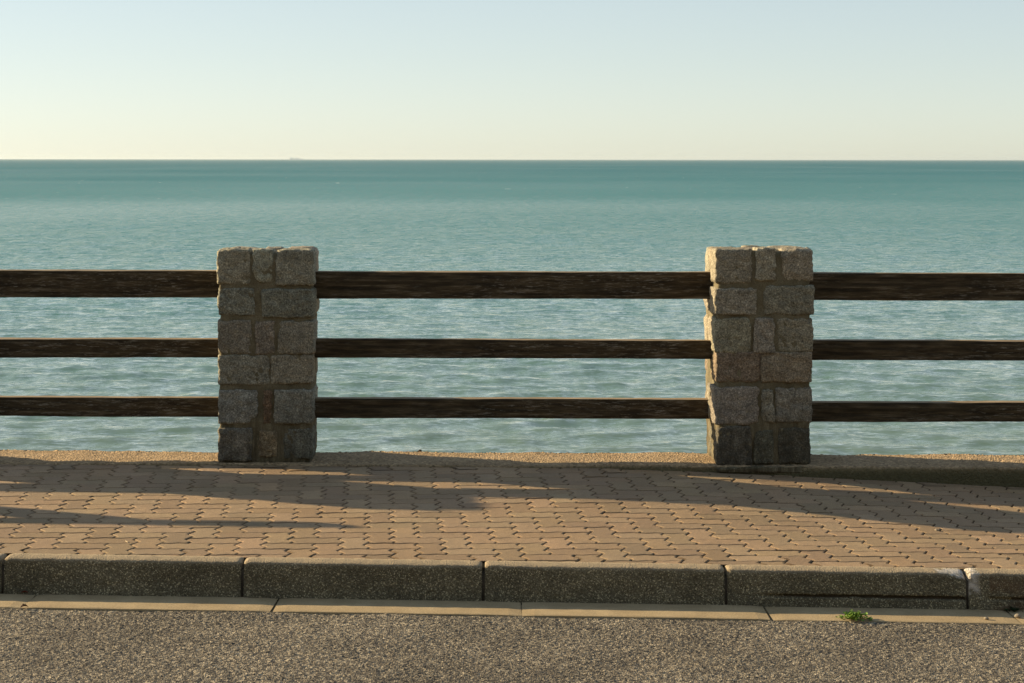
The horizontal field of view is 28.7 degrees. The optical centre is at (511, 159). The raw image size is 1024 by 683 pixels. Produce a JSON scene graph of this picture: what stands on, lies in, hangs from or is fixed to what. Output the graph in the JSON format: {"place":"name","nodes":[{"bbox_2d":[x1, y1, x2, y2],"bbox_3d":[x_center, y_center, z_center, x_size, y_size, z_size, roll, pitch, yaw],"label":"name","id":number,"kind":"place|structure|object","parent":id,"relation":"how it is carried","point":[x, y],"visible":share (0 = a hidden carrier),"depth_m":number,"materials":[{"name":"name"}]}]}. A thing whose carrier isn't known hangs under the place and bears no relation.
{"place":"outdoors","nodes":[
{"label":"outdoors","id":0,"kind":"place"},
{"bbox_2d":[0,159,1023,454],"bbox_3d":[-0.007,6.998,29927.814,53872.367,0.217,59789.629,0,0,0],"label":"sea","id":1,"kind":"structure","parent":0,"point":[514,215],"depth_m":138.21,"materials":[{"name":"liquid"}]},
{"bbox_2d":[0,464,1023,570],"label":"pavement","id":2,"kind":"structure","parent":0,"point":[485,514],"depth_m":9.34,"materials":[{"name":"beige brick"}]},
{"bbox_2d":[0,608,1023,682],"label":"road","id":3,"kind":"structure","parent":0,"point":[60,646],"depth_m":7.38,"materials":[{"name":"grey asphalt"}]},
{"bbox_2d":[0,594,1023,624],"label":"gutter","id":4,"kind":"object","parent":3,"relation":"on","point":[423,607],"visible":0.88,"depth_m":8.11,"materials":[{"name":"concrete"}]},
{"bbox_2d":[835,609,872,620],"bbox_3d":[1.375,1.829,8.022,0.131,0.036,0.105,0,0,-25],"label":"weed","id":5,"kind":"object","parent":4,"relation":"on","point":[852,615],"visible":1,"depth_m":8.01,"materials":[{"name":"green plant"}]},
{"bbox_2d":[1004,606,1018,611],"bbox_3d":[2.062,1.851,8.250,0.083,0.023,0.092,0,0,0],"label":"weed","id":6,"kind":"object","parent":4,"relation":"on","point":[1015,609],"visible":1,"depth_m":8.23,"materials":[{"name":"green plant"}]},
{"bbox_2d":[0,0,1023,159],"label":"sky","id":7,"kind":"structure","parent":0,"point":[80,79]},
{"bbox_2d":[2,565,1023,608],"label":"kerb bed","id":8,"kind":"object","parent":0,"point":[725,586],"visible":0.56,"depth_m":8.27,"materials":[{"name":"grey concrete"}]},
{"bbox_2d":[0,553,6,593],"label":"kerbstone","id":9,"kind":"object","parent":8,"relation":"on","point":[3,556],"visible":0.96,"depth_m":8.27,"materials":[{"name":"concrete"}]},
{"bbox_2d":[4,553,243,597],"bbox_3d":[-1.610,1.738,8.307,0.978,0.184,0.119,0,0,0],"label":"kerbstone","id":10,"kind":"object","parent":8,"relation":"on","point":[35,574],"visible":0.98,"depth_m":8.26,"materials":[{"name":"concrete"}]},
{"bbox_2d":[243,557,481,600],"bbox_3d":[-0.617,1.753,8.307,0.984,0.185,0.119,0,0,0],"label":"kerbstone","id":11,"kind":"object","parent":8,"relation":"on","point":[360,578],"visible":1,"depth_m":8.26,"materials":[{"name":"concrete"}]},
{"bbox_2d":[485,561,724,604],"bbox_3d":[0.383,1.770,8.307,0.990,0.184,0.119,0,0,0],"label":"kerbstone","id":12,"kind":"object","parent":8,"relation":"on","point":[601,582],"visible":0.98,"depth_m":8.26,"materials":[{"name":"concrete"}]},
{"bbox_2d":[725,564,965,609],"bbox_3d":[1.383,1.784,8.307,0.986,0.185,0.119,0,0,0],"label":"kerbstone","id":13,"kind":"object","parent":8,"relation":"on","point":[764,586],"visible":1,"depth_m":8.26,"materials":[{"name":"concrete"}]},
{"bbox_2d":[963,568,1023,612],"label":"kerbstone","id":14,"kind":"object","parent":8,"relation":"on","point":[994,589],"visible":1,"depth_m":8.26,"materials":[{"name":"concrete"}]},
{"bbox_3d":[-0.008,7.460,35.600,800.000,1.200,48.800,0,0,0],"label":"beach","id":15,"kind":"structure","parent":0,"visible":0},
{"bbox_2d":[0,449,1023,571],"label":"sea wall","id":16,"kind":"structure","parent":15,"relation":"on","point":[986,470],"depth_m":10.63,"materials":[{"name":"concrete"}]},
{"bbox_2d":[216,246,319,462],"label":"stone pillar","id":17,"kind":"structure","parent":16,"relation":"on","point":[268,303],"depth_m":10.60,"materials":[{"name":"stone"}]},
{"bbox_2d":[0,396,218,416],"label":"wooden rail","id":18,"kind":"object","parent":17,"relation":"attached to","point":[134,406],"visible":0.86,"depth_m":10.81,"materials":[{"name":"brown wood"}]},
{"bbox_2d":[0,337,218,357],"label":"wooden rail","id":19,"kind":"object","parent":17,"relation":"attached to","point":[107,347],"visible":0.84,"depth_m":10.81,"materials":[{"name":"brown wood"}]},
{"bbox_2d":[0,269,219,297],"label":"wooden rail","id":20,"kind":"object","parent":17,"relation":"attached to","point":[77,283],"visible":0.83,"depth_m":10.80,"materials":[{"name":"brown wood"}]},
{"bbox_2d":[703,245,814,473],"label":"stone pillar","id":21,"kind":"structure","parent":16,"relation":"on","point":[758,325],"depth_m":10.55,"materials":[{"name":"stone"}]},
{"bbox_2d":[315,397,708,418],"bbox_3d":[0.003,1.343,10.803,2.436,0.113,0.080,0,0,1],"label":"wooden rail","id":22,"kind":"object","parent":21,"relation":"attached to","point":[517,407],"visible":0.89,"depth_m":10.77,"materials":[{"name":"brown wood"}]},
{"bbox_2d":[314,271,712,298],"bbox_3d":[0.004,0.679,10.803,2.436,0.152,0.089,0,0,1],"label":"wooden rail","id":23,"kind":"object","parent":21,"relation":"attached to","point":[504,285],"visible":0.91,"depth_m":10.76,"materials":[{"name":"brown wood"}]},
{"bbox_2d":[314,338,712,358],"bbox_3d":[0.004,1.023,10.804,2.436,0.108,0.079,0,0,1],"label":"wooden rail","id":24,"kind":"object","parent":21,"relation":"attached to","point":[503,348],"visible":0.89,"depth_m":10.77,"materials":[{"name":"brown wood"}]},
{"bbox_2d":[809,272,1023,300],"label":"wooden rail","id":25,"kind":"object","parent":21,"relation":"attached to","point":[919,286],"visible":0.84,"depth_m":10.72,"materials":[{"name":"brown wood"}]},
{"bbox_2d":[812,401,1023,421],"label":"wooden rail","id":26,"kind":"object","parent":21,"relation":"attached to","point":[918,411],"visible":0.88,"depth_m":10.72,"materials":[{"name":"brown wood"}]},
{"bbox_3d":[3.952,1.061,10.734,0.534,1.167,0.508,0,0,-2],"label":"stone pillar","id":27,"kind":"object","parent":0,"visible":0},
{"bbox_2d":[812,339,1023,360],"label":"wooden rail","id":28,"kind":"object","parent":27,"relation":"attached to","point":[909,349],"visible":0.87,"depth_m":10.72,"materials":[{"name":"brown wood"}]}
]}

